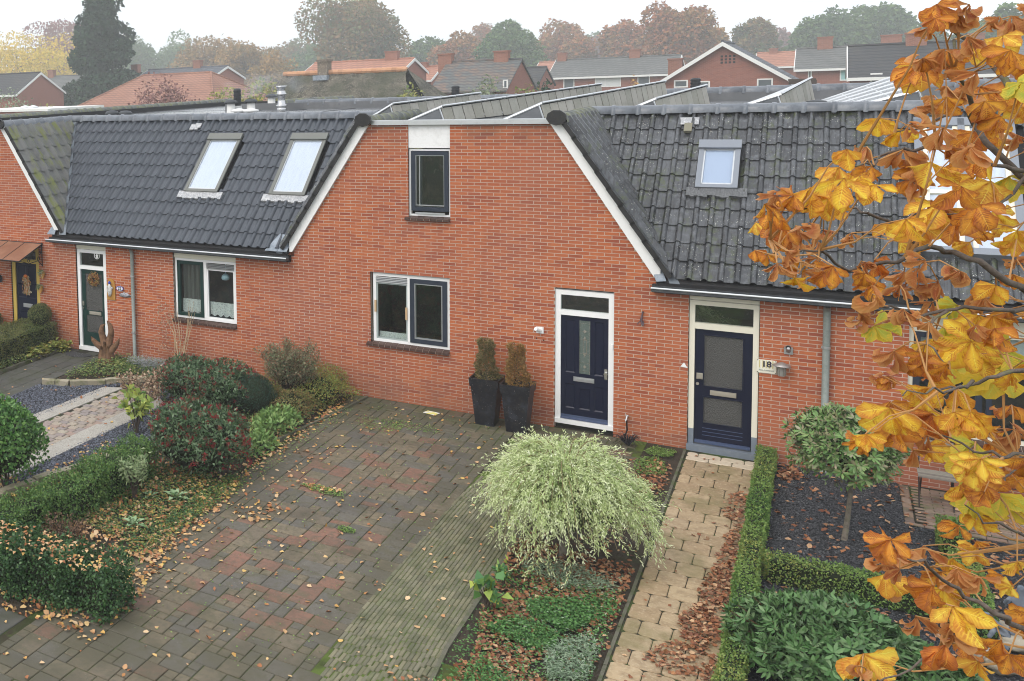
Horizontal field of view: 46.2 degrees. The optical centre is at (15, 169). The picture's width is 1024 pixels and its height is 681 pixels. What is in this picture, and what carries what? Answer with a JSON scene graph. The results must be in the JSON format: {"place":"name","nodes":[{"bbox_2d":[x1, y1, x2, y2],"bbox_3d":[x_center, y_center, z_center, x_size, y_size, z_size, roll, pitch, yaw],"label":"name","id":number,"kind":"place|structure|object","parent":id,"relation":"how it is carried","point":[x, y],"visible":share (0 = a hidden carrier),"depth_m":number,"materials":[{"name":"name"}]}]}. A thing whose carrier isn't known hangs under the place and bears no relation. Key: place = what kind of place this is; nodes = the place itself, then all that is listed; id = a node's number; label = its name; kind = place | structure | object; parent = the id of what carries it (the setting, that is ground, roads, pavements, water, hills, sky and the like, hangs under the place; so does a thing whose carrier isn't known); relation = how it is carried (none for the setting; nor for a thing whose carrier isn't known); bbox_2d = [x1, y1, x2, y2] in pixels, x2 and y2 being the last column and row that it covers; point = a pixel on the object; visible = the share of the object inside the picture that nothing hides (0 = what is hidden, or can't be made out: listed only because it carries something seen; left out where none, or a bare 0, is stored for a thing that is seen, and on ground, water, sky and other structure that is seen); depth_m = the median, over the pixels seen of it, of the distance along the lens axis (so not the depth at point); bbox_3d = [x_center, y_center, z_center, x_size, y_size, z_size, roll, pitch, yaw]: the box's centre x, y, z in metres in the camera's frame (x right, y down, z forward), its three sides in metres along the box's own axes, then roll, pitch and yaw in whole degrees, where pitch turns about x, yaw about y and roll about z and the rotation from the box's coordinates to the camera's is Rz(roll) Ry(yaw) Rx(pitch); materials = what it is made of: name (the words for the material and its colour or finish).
{"place":"outdoors","nodes":[
{"label":"outdoors","id":0,"kind":"place"},
{"bbox_2d":[0,71,65,107],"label":"house","id":1,"kind":"structure","parent":0,"point":[40,88],"depth_m":118.14,"materials":[{"name":"brick"}]},
{"bbox_2d":[0,348,98,397],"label":"neighbour path","id":2,"kind":"structure","parent":0,"point":[21,379],"depth_m":22.56,"materials":[{"name":"grey concrete"}]},
{"bbox_2d":[3,387,162,480],"bbox_3d":[0.885,4.862,18.811,1.809,0.050,5.247,2,6,43],"label":"pebble concrete strip","id":3,"kind":"object","parent":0,"point":[94,431],"visible":0.55,"depth_m":18.93,"materials":[{"name":"grey concrete"}]},
{"bbox_2d":[31,388,161,453],"bbox_3d":[0.918,4.865,18.846,1.038,0.068,5.264,2,6,42],"label":"paved garden strip","id":4,"kind":"object","parent":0,"point":[92,412],"visible":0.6,"depth_m":19.29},
{"bbox_2d":[77,71,267,106],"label":"house","id":5,"kind":"structure","parent":0,"point":[201,85],"depth_m":98.23,"materials":[{"name":"tile"}]},
{"bbox_2d":[130,60,245,83],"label":"house","id":6,"kind":"structure","parent":0,"point":[227,71],"depth_m":126.95,"materials":[{"name":"stone"}]},
{"bbox_2d":[0,394,513,680],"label":"driveway","id":7,"kind":"structure","parent":0,"point":[113,649],"depth_m":13.18,"materials":[{"name":"grey brick"}]},
{"bbox_2d":[3,365,510,678],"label":"fallen leaves","id":8,"kind":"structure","parent":7,"relation":"on","point":[124,666],"depth_m":13.80,"materials":[{"name":"brown plant"}]},
{"bbox_2d":[103,403,500,665],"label":"fallen leaves","id":9,"kind":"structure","parent":7,"relation":"on","point":[339,494],"depth_m":15.51,"materials":[{"name":"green plant"}]},
{"bbox_2d":[469,372,504,426],"bbox_3d":[8.525,4.169,18.069,0.494,0.860,0.494,1,6,39],"label":"tapered planter","id":10,"kind":"object","parent":7,"relation":"on","point":[486,397],"visible":0.8,"depth_m":17.92,"materials":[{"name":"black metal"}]},
{"bbox_2d":[473,336,503,379],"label":"box topiary","id":11,"kind":"object","parent":10,"relation":"on","point":[486,350],"visible":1,"depth_m":17.93,"materials":[{"name":"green plant"}]},
{"bbox_2d":[305,51,428,80],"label":"house","id":12,"kind":"structure","parent":0,"point":[414,65],"depth_m":99.51,"materials":[{"name":"tile"}]},
{"bbox_2d":[307,475,531,680],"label":"clinker strip","id":13,"kind":"object","parent":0,"point":[375,637],"visible":0.82,"depth_m":12.02,"materials":[{"name":"grey brick"}]},
{"bbox_2d":[432,50,536,95],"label":"house","id":14,"kind":"structure","parent":0,"point":[504,67],"depth_m":76.50,"materials":[{"name":"tile"}]},
{"bbox_2d":[0,348,1011,680],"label":"garden soil","id":15,"kind":"structure","parent":0,"point":[620,556],"depth_m":13.27,"materials":[{"name":"brown soil"}]},
{"bbox_2d":[0,317,58,367],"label":"box hedge","id":16,"kind":"object","parent":15,"relation":"on","point":[19,336],"visible":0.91,"depth_m":23.84,"materials":[{"name":"green plant"}]},
{"bbox_2d":[4,383,127,416],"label":"blue gravel","id":17,"kind":"structure","parent":15,"relation":"on","point":[40,389],"depth_m":20.76,"materials":[{"name":"gravel"}]},
{"bbox_2d":[0,516,140,626],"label":"privet hedge","id":18,"kind":"object","parent":15,"relation":"on","point":[91,590],"visible":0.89,"depth_m":12.27,"materials":[{"name":"green plant"}]},
{"bbox_2d":[0,520,118,571],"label":"leaves on hedge","id":19,"kind":"object","parent":18,"relation":"on","point":[63,549],"visible":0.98,"depth_m":12.42,"materials":[{"name":"brown plant"}]},
{"bbox_2d":[0,430,162,536],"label":"privet hedge","id":20,"kind":"object","parent":15,"relation":"on","point":[92,483],"visible":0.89,"depth_m":14.84,"materials":[{"name":"green plant"}]},
{"bbox_2d":[0,342,163,378],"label":"bed weeds","id":21,"kind":"object","parent":15,"relation":"on","point":[121,365],"visible":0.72,"depth_m":22.26,"materials":[{"name":"green plant"}]},
{"bbox_2d":[0,387,182,487],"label":"blue gravel","id":22,"kind":"structure","parent":15,"relation":"on","point":[52,461],"depth_m":17.78,"materials":[{"name":"gravel"}]},
{"bbox_2d":[0,391,50,486],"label":"laurel shrub","id":23,"kind":"object","parent":22,"relation":"on","point":[21,430],"visible":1,"depth_m":15.64,"materials":[{"name":"green plant"}]},
{"bbox_2d":[111,383,153,433],"bbox_3d":[2.266,4.384,18.330,0.927,0.928,0.775,1,6,39],"label":"hydrangea","id":24,"kind":"object","parent":22,"relation":"on","point":[141,404],"visible":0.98,"depth_m":18.32,"materials":[{"name":"green plant"}]},
{"bbox_2d":[116,361,167,416],"bbox_3d":[2.425,4.262,19.062,0.899,1.044,0.935,1,6,39],"label":"hydrangea","id":25,"kind":"object","parent":22,"relation":"on","point":[149,383],"visible":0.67,"depth_m":18.99,"materials":[{"name":"beige plant"}]},
{"bbox_2d":[91,321,119,364],"bbox_3d":[2.058,3.968,22.983,0.778,1.019,0.377,1,6,39],"label":"driftwood stump","id":26,"kind":"object","parent":15,"relation":"on","point":[106,346],"visible":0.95,"depth_m":22.85,"materials":[{"name":"brown wood"}]},
{"bbox_2d":[116,447,152,500],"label":"young rhododendron","id":27,"kind":"object","parent":15,"relation":"on","point":[138,473],"visible":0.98,"depth_m":15.22,"materials":[{"name":"green plant"}]},
{"bbox_2d":[73,463,251,554],"bbox_3d":[2.135,5.025,15.149,1.646,0.107,3.245,1,6,39],"label":"ground cover","id":28,"kind":"object","parent":15,"relation":"on","point":[186,511],"visible":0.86,"depth_m":14.97,"materials":[{"name":"green plant"}]},
{"bbox_2d":[0,384,352,640],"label":"garden bed","id":29,"kind":"object","parent":15,"relation":"on","point":[95,532],"visible":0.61,"depth_m":14.53,"materials":[{"name":"brown plant"}]},
{"bbox_2d":[146,394,253,477],"bbox_3d":[3.022,4.392,16.373,1.916,1.243,1.745,1,6,39],"label":"skimmia","id":30,"kind":"object","parent":15,"relation":"on","point":[204,438],"visible":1,"depth_m":16.02,"materials":[{"name":"green plant"}]},
{"bbox_2d":[144,352,260,415],"bbox_3d":[3.686,4.178,19.612,2.260,1.114,1.538,1,6,39],"label":"skimmia","id":31,"kind":"object","parent":15,"relation":"on","point":[209,379],"visible":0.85,"depth_m":19.21,"materials":[{"name":"green plant"}]},
{"bbox_2d":[226,373,278,417],"bbox_3d":[4.440,4.280,19.127,1.100,0.843,1.059,1,6,39],"label":"yew shrub","id":32,"kind":"object","parent":15,"relation":"on","point":[258,395],"visible":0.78,"depth_m":18.83,"materials":[{"name":"green plant"}]},
{"bbox_2d":[248,402,304,436],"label":"perennial clump","id":33,"kind":"object","parent":15,"relation":"on","point":[274,416],"visible":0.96,"depth_m":18.12,"materials":[{"name":"green plant"}]},
{"bbox_2d":[253,335,322,393],"bbox_3d":[5.346,3.978,19.554,1.275,1.303,1.406,1,6,39],"label":"azalea","id":34,"kind":"object","parent":15,"relation":"on","point":[278,363],"visible":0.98,"depth_m":19.38,"materials":[{"name":"green plant"}]},
{"bbox_2d":[265,383,320,418],"bbox_3d":[5.091,4.405,19.167,1.445,0.549,1.216,1,6,39],"label":"heather","id":35,"kind":"object","parent":15,"relation":"on","point":[296,401],"visible":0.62,"depth_m":18.93,"materials":[{"name":"brown plant"}]},
{"bbox_2d":[261,361,361,408],"bbox_3d":[5.862,4.207,19.808,1.630,0.780,1.626,-3,5,-9],"label":"spirea","id":36,"kind":"object","parent":15,"relation":"on","point":[323,387],"visible":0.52,"depth_m":19.41,"materials":[{"name":"green plant"}]},
{"bbox_2d":[469,570,513,612],"bbox_3d":[5.574,4.981,11.706,0.438,0.523,0.280,-1,5,11],"label":"sapling","id":37,"kind":"object","parent":15,"relation":"on","point":[491,593],"visible":0.94,"depth_m":11.72,"materials":[{"name":"green plant"}]},
{"bbox_2d":[433,564,624,680],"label":"thyme carpet","id":38,"kind":"object","parent":15,"relation":"on","point":[573,621],"visible":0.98,"depth_m":11.33,"materials":[{"name":"green plant"}]},
{"bbox_2d":[394,452,671,680],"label":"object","id":39,"kind":"object","parent":15,"relation":"on","point":[624,579],"visible":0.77,"depth_m":11.96,"materials":[{"name":"brown plant"}]},
{"bbox_2d":[490,552,629,680],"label":"grey green sedum","id":40,"kind":"object","parent":15,"relation":"on","point":[583,643],"visible":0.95,"depth_m":10.93,"materials":[{"name":"green plant"}]},
{"bbox_2d":[470,424,681,588],"bbox_3d":[7.093,4.223,12.932,2.424,1.792,2.670,1,6,39],"label":"dappled willow","id":41,"kind":"object","parent":15,"relation":"on","point":[554,488],"visible":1,"depth_m":12.52,"materials":[{"name":"green plant"}]},
{"bbox_2d":[710,444,778,680],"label":"box hedge","id":42,"kind":"object","parent":15,"relation":"on","point":[732,663],"visible":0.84,"depth_m":12.49,"materials":[{"name":"green plant"}]},
{"bbox_2d":[748,0,1023,680],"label":"horse chestnut","id":43,"kind":"object","parent":15,"relation":"on","point":[986,361],"visible":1,"depth_m":3.35,"materials":[{"name":"orange plant"}]},
{"bbox_2d":[894,649,984,680],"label":"rhododendron","id":44,"kind":"object","parent":15,"relation":"on","point":[959,674],"visible":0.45,"depth_m":9.44,"materials":[{"name":"green plant"}]},
{"bbox_2d":[0,0,1023,73],"label":"sky","id":45,"kind":"structure","parent":0,"point":[264,23],"materials":[{"name":"white"}]},
{"bbox_2d":[480,423,646,479],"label":"stoop paving","id":46,"kind":"structure","parent":0,"point":[637,451],"depth_m":16.93,"materials":[{"name":"grey concrete"}]},
{"bbox_2d":[499,379,536,433],"bbox_3d":[8.868,4.190,17.636,0.494,0.860,0.494,1,6,39],"label":"tapered planter","id":47,"kind":"object","parent":46,"relation":"on","point":[517,401],"visible":0.87,"depth_m":17.49,"materials":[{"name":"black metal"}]},
{"bbox_2d":[503,342,535,386],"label":"box topiary","id":48,"kind":"object","parent":47,"relation":"on","point":[513,360],"visible":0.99,"depth_m":17.51,"materials":[{"name":"orange plant"}]},
{"bbox_2d":[183,280,984,450],"bbox_3d":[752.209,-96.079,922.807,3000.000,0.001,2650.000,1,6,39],"label":"ground","id":49,"kind":"structure","parent":0,"point":[563,423],"depth_m":23.67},
{"bbox_2d":[0,30,74,76],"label":"tree","id":50,"kind":"object","parent":49,"relation":"on","point":[25,62],"visible":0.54,"depth_m":238.91,"materials":[{"name":"yellow plant"}]},
{"bbox_2d":[14,18,80,74],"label":"tree","id":51,"kind":"object","parent":49,"relation":"on","point":[51,33],"visible":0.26,"depth_m":286.91,"materials":[{"name":"brown plant"}]},
{"bbox_2d":[62,0,141,105],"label":"conifer","id":52,"kind":"object","parent":49,"relation":"on","point":[103,46],"visible":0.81,"depth_m":128.06,"materials":[{"name":"green plant"}]},
{"bbox_2d":[110,35,161,73],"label":"tree","id":53,"kind":"object","parent":49,"relation":"on","point":[145,57],"visible":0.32,"depth_m":305.16,"materials":[{"name":"green plant"}]},
{"bbox_2d":[0,98,277,340],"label":"terraced house","id":54,"kind":"structure","parent":49,"relation":"on","point":[35,151],"depth_m":25.34,"materials":[{"name":"brick"}]},
{"bbox_2d":[0,240,42,266],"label":"awning","id":55,"kind":"object","parent":54,"relation":"attached to","point":[15,251],"depth_m":24.77,"materials":[{"name":"brown metal"}]},
{"bbox_2d":[16,262,36,320],"bbox_3d":[0.307,3.336,25.375,0.680,1.950,0.077,1,6,39],"label":"door","id":56,"kind":"structure","parent":54,"relation":"in","point":[25,302],"depth_m":25.40,"materials":[{"name":"blue paint"}]},
{"bbox_2d":[127,72,199,104],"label":"ornamental tree","id":57,"kind":"object","parent":49,"relation":"on","point":[165,97],"visible":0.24,"depth_m":74.76,"materials":[{"name":"brown plant"}]},
{"bbox_2d":[166,33,256,68],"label":"tree","id":58,"kind":"object","parent":49,"relation":"on","point":[195,53],"visible":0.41,"depth_m":235.52,"materials":[{"name":"orange plant"}]},
{"bbox_2d":[214,40,281,84],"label":"tree","id":59,"kind":"object","parent":49,"relation":"on","point":[242,57],"visible":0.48,"depth_m":217.15,"materials":[{"name":"orange plant"}]},
{"bbox_2d":[245,51,299,93],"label":"tree","id":60,"kind":"object","parent":49,"relation":"on","point":[268,72],"visible":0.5,"depth_m":194.61,"materials":[{"name":"orange plant"}]},
{"bbox_2d":[45,94,515,381],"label":"terraced house","id":61,"kind":"structure","parent":49,"relation":"on","point":[181,210],"depth_m":23.07,"materials":[{"name":"brick"}]},
{"bbox_2d":[81,269,104,345],"bbox_3d":[1.886,3.341,24.082,0.660,1.880,0.077,1,6,39],"label":"door","id":62,"kind":"structure","parent":61,"relation":"in","point":[93,304],"depth_m":24.11,"materials":[{"name":"green paint"}]},
{"bbox_2d":[175,257,236,323],"bbox_3d":[4.497,2.630,22.443,1.510,1.350,0.987,1,6,39],"label":"window","id":63,"kind":"structure","parent":61,"relation":"in","point":[200,282],"depth_m":22.37,"materials":[{"name":"white paint"}]},
{"bbox_2d":[373,92,481,119],"bbox_3d":[9.838,-1.524,23.741,0.693,0.473,6.549,2,6,40],"label":"solar rack","id":64,"kind":"object","parent":61,"relation":"on","point":[425,105],"visible":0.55,"depth_m":22.81,"materials":[{"name":"grey metal"}]},
{"bbox_2d":[293,0,412,60],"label":"tree","id":65,"kind":"object","parent":49,"relation":"on","point":[363,29],"visible":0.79,"depth_m":199.94,"materials":[{"name":"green plant"}]},
{"bbox_2d":[275,59,447,148],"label":"house","id":66,"kind":"structure","parent":49,"relation":"on","point":[324,79],"depth_m":67.97,"materials":[{"name":"grey tile"}]},
{"bbox_2d":[426,29,483,64],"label":"tree","id":67,"kind":"object","parent":49,"relation":"on","point":[462,47],"visible":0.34,"depth_m":218.41,"materials":[{"name":"orange plant"}]},
{"bbox_2d":[428,526,526,680],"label":"kerb strip","id":68,"kind":"object","parent":49,"relation":"on","point":[453,637],"visible":0.5,"depth_m":11.40,"materials":[{"name":"grey concrete"}]},
{"bbox_2d":[279,106,689,443],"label":"terraced house","id":69,"kind":"structure","parent":49,"relation":"on","point":[547,225],"depth_m":18.32,"materials":[{"name":"brick"}]},
{"bbox_2d":[373,272,449,349],"bbox_3d":[7.925,2.683,19.637,1.450,1.360,0.995,1,6,39],"label":"window","id":70,"kind":"structure","parent":69,"relation":"in","point":[407,309],"depth_m":19.74,"materials":[{"name":"white paint"}]},
{"bbox_2d":[409,148,449,216],"bbox_3d":[8.109,0.210,19.208,0.760,1.280,1.000,1,6,39],"label":"window","id":71,"kind":"structure","parent":69,"relation":"in","point":[429,168],"depth_m":19.05,"materials":[{"name":"black glass"}]},
{"bbox_2d":[408,83,602,119],"bbox_3d":[11.859,-1.637,23.563,10.014,0.572,0.797,-6,6,-43],"label":"solar rack","id":72,"kind":"object","parent":69,"relation":"on","point":[496,106],"visible":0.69,"depth_m":21.96,"materials":[{"name":"grey metal"}]},
{"bbox_2d":[560,315,608,424],"bbox_3d":[9.950,3.487,17.472,0.735,1.860,0.115,1,6,39],"label":"door","id":73,"kind":"structure","parent":69,"relation":"in","point":[584,340],"depth_m":17.48,"materials":[{"name":"blue paint"}]},
{"bbox_2d":[503,80,666,118],"bbox_3d":[13.116,-1.617,22.536,0.800,0.594,9.947,2,6,44],"label":"solar rack","id":74,"kind":"object","parent":69,"relation":"on","point":[634,95],"visible":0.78,"depth_m":21.66,"materials":[{"name":"grey metal"}]},
{"bbox_2d":[471,18,550,66],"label":"tree","id":75,"kind":"object","parent":49,"relation":"on","point":[515,39],"visible":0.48,"depth_m":192.82,"materials":[{"name":"green plant"}]},
{"bbox_2d":[531,18,592,60],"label":"tree","id":76,"kind":"object","parent":49,"relation":"on","point":[553,43],"visible":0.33,"depth_m":234.01,"materials":[{"name":"orange plant"}]},
{"bbox_2d":[553,33,599,60],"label":"tree","id":77,"kind":"object","parent":49,"relation":"on","point":[578,47],"visible":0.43,"depth_m":217.82,"materials":[{"name":"orange plant"}]},
{"bbox_2d":[597,18,652,56],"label":"tree","id":78,"kind":"object","parent":49,"relation":"on","point":[622,38],"visible":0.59,"depth_m":212.21,"materials":[{"name":"orange plant"}]},
{"bbox_2d":[639,0,720,64],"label":"tree","id":79,"kind":"object","parent":49,"relation":"on","point":[689,35],"visible":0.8,"depth_m":180.46,"materials":[{"name":"orange plant"}]},
{"bbox_2d":[729,16,785,54],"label":"tree","id":80,"kind":"object","parent":49,"relation":"on","point":[754,35],"visible":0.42,"depth_m":196.06,"materials":[{"name":"green plant"}]},
{"bbox_2d":[592,78,1023,500],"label":"terraced house","id":81,"kind":"structure","parent":49,"relation":"on","point":[701,176],"depth_m":16.32,"materials":[{"name":"brick"}]},
{"bbox_2d":[636,84,709,105],"bbox_3d":[13.868,-1.508,21.284,0.758,0.516,4.725,2,6,45],"label":"solar rack","id":82,"kind":"object","parent":81,"relation":"on","point":[697,95],"visible":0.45,"depth_m":21.12,"materials":[{"name":"grey metal"}]},
{"bbox_2d":[694,328,752,450],"bbox_3d":[11.493,3.560,16.230,0.760,1.910,0.095,1,6,39],"label":"door","id":83,"kind":"structure","parent":81,"relation":"in","point":[723,359],"depth_m":16.23,"materials":[{"name":"blue paint"}]},
{"bbox_2d":[748,77,814,102],"bbox_3d":[15.602,-1.562,20.638,1.040,0.591,6.106,2,6,43],"label":"solar rack","id":84,"kind":"object","parent":81,"relation":"on","point":[801,91],"visible":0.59,"depth_m":19.91,"materials":[{"name":"grey metal"}]},
{"bbox_2d":[822,77,922,101],"bbox_3d":[16.568,-1.484,19.470,1.292,0.545,5.693,1,6,37],"label":"solar rack","id":85,"kind":"object","parent":81,"relation":"on","point":[882,90],"visible":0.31,"depth_m":19.20,"materials":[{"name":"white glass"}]},
{"bbox_2d":[907,325,1023,445],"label":"window","id":86,"kind":"structure","parent":81,"relation":"in","point":[982,405],"depth_m":14.72,"materials":[{"name":"glass"}]},
{"bbox_2d":[784,4,866,50],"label":"tree","id":87,"kind":"object","parent":49,"relation":"on","point":[808,32],"visible":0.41,"depth_m":193.26,"materials":[{"name":"green plant"}]},
{"bbox_2d":[846,1,918,43],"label":"tree","id":88,"kind":"object","parent":49,"relation":"on","point":[875,22],"visible":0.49,"depth_m":193.30,"materials":[{"name":"green plant"}]},
{"bbox_2d":[550,49,684,90],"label":"house","id":89,"kind":"structure","parent":0,"point":[609,73],"depth_m":108.96,"materials":[{"name":"grey tile"}]},
{"bbox_2d":[597,449,686,680],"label":"kerb path","id":90,"kind":"structure","parent":0,"point":[610,650],"depth_m":12.06,"materials":[{"name":"grey concrete"}]},
{"bbox_2d":[602,450,754,680],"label":"garden path","id":91,"kind":"structure","parent":0,"point":[652,621],"depth_m":12.61,"materials":[{"name":"beige concrete"}]},
{"bbox_2d":[622,455,747,680],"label":"fallen leaves path","id":92,"kind":"structure","parent":0,"point":[710,629],"depth_m":11.43,"materials":[{"name":"brown plant"}]},
{"bbox_2d":[660,40,798,88],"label":"house","id":93,"kind":"structure","parent":0,"point":[724,63],"depth_m":71.26,"materials":[{"name":"brick"}]},
{"bbox_2d":[794,34,902,83],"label":"house","id":94,"kind":"structure","parent":0,"point":[823,61],"depth_m":89.51,"materials":[{"name":"grey tile"}]},
{"bbox_2d":[765,463,941,586],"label":"black gravel","id":95,"kind":"structure","parent":0,"point":[814,504],"depth_m":13.75,"materials":[{"name":"black gravel"}]},
{"bbox_2d":[780,401,910,540],"bbox_3d":[10.876,3.978,13.111,1.383,1.904,1.375,1,6,39],"label":"standard pieris","id":96,"kind":"object","parent":95,"relation":"on","point":[818,433],"visible":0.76,"depth_m":12.87,"materials":[{"name":"green plant"}]},
{"bbox_2d":[747,538,1023,680],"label":"black gravel front bed","id":97,"kind":"object","parent":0,"point":[990,676],"visible":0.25,"depth_m":11.48,"materials":[{"name":"black gravel"}]},
{"bbox_2d":[718,585,940,680],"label":"rhododendron","id":98,"kind":"object","parent":97,"relation":"on","point":[804,634],"visible":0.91,"depth_m":10.07,"materials":[{"name":"green plant"}]},
{"bbox_2d":[762,547,969,620],"bbox_3d":[9.942,4.889,11.754,1.875,0.391,0.398,1,6,39],"label":"box hedge","id":99,"kind":"object","parent":97,"relation":"on","point":[785,569],"visible":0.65,"depth_m":11.88,"materials":[{"name":"green plant"}]},
{"bbox_2d":[757,464,1023,656],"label":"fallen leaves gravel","id":100,"kind":"structure","parent":97,"relation":"on","point":[785,474],"depth_m":13.63,"materials":[{"name":"brown plant"}]},
{"bbox_2d":[933,514,1001,638],"bbox_3d":[11.347,4.835,11.951,0.418,0.362,3.234,1,6,39],"label":"box hedge","id":101,"kind":"object","parent":97,"relation":"on","point":[974,566],"visible":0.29,"depth_m":11.95,"materials":[{"name":"green plant"}]},
{"bbox_2d":[845,32,1009,87],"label":"house","id":102,"kind":"structure","parent":0,"point":[868,63],"depth_m":62.84,"materials":[{"name":"tile"}]},
{"bbox_2d":[899,485,1023,544],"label":"patio","id":103,"kind":"structure","parent":0,"point":[928,504],"depth_m":13.89,"materials":[{"name":"brick"}]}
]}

